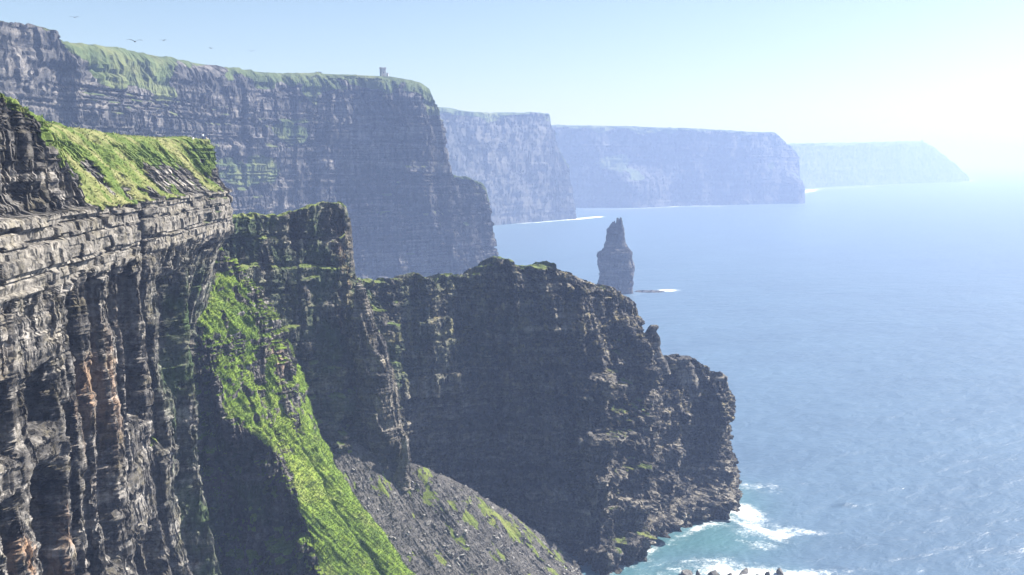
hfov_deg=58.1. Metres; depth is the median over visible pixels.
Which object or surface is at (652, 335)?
rock horn
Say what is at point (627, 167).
distant headland
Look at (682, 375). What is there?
rock tower
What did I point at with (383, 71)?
stone tower
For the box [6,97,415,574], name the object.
grass tufts
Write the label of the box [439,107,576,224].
distant cliff
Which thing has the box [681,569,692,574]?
boulder
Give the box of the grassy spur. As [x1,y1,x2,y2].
[188,245,414,574]
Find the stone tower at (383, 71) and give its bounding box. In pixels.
[379,67,387,75]
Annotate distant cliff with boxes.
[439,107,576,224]
[787,141,969,187]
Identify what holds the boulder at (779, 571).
in the sea
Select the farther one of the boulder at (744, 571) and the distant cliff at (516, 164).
the distant cliff at (516, 164)
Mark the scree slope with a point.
(425, 493)
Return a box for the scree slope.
[321,437,580,574]
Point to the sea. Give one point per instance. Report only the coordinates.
(861, 347)
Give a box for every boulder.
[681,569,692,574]
[708,570,719,574]
[739,568,748,574]
[776,568,783,574]
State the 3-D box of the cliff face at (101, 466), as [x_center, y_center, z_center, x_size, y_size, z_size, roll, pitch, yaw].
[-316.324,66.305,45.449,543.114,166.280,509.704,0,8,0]
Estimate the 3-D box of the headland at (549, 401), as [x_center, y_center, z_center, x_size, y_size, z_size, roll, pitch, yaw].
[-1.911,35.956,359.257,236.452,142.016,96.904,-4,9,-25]
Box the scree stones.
[329,437,583,574]
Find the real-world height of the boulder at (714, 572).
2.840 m
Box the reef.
[634,290,664,292]
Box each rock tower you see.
[672,355,701,396]
[707,374,727,407]
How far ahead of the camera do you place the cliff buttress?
312.70 m
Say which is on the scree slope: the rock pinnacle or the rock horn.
the rock pinnacle
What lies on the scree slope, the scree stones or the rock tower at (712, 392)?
the scree stones
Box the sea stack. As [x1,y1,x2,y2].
[597,217,634,294]
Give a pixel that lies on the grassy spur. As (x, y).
(243, 447)
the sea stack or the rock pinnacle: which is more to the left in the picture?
the rock pinnacle
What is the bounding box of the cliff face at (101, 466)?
[0,92,233,574]
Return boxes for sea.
[493,165,1023,574]
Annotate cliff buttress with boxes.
[348,283,405,465]
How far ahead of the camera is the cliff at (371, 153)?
921.08 m
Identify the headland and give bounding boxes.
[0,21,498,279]
[222,201,742,574]
[551,125,804,207]
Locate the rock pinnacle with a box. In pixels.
[393,434,411,490]
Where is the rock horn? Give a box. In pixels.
[645,325,670,374]
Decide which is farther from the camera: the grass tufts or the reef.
the reef
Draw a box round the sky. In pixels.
[0,0,1023,164]
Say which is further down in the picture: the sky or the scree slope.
the scree slope
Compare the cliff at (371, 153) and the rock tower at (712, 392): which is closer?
the rock tower at (712, 392)

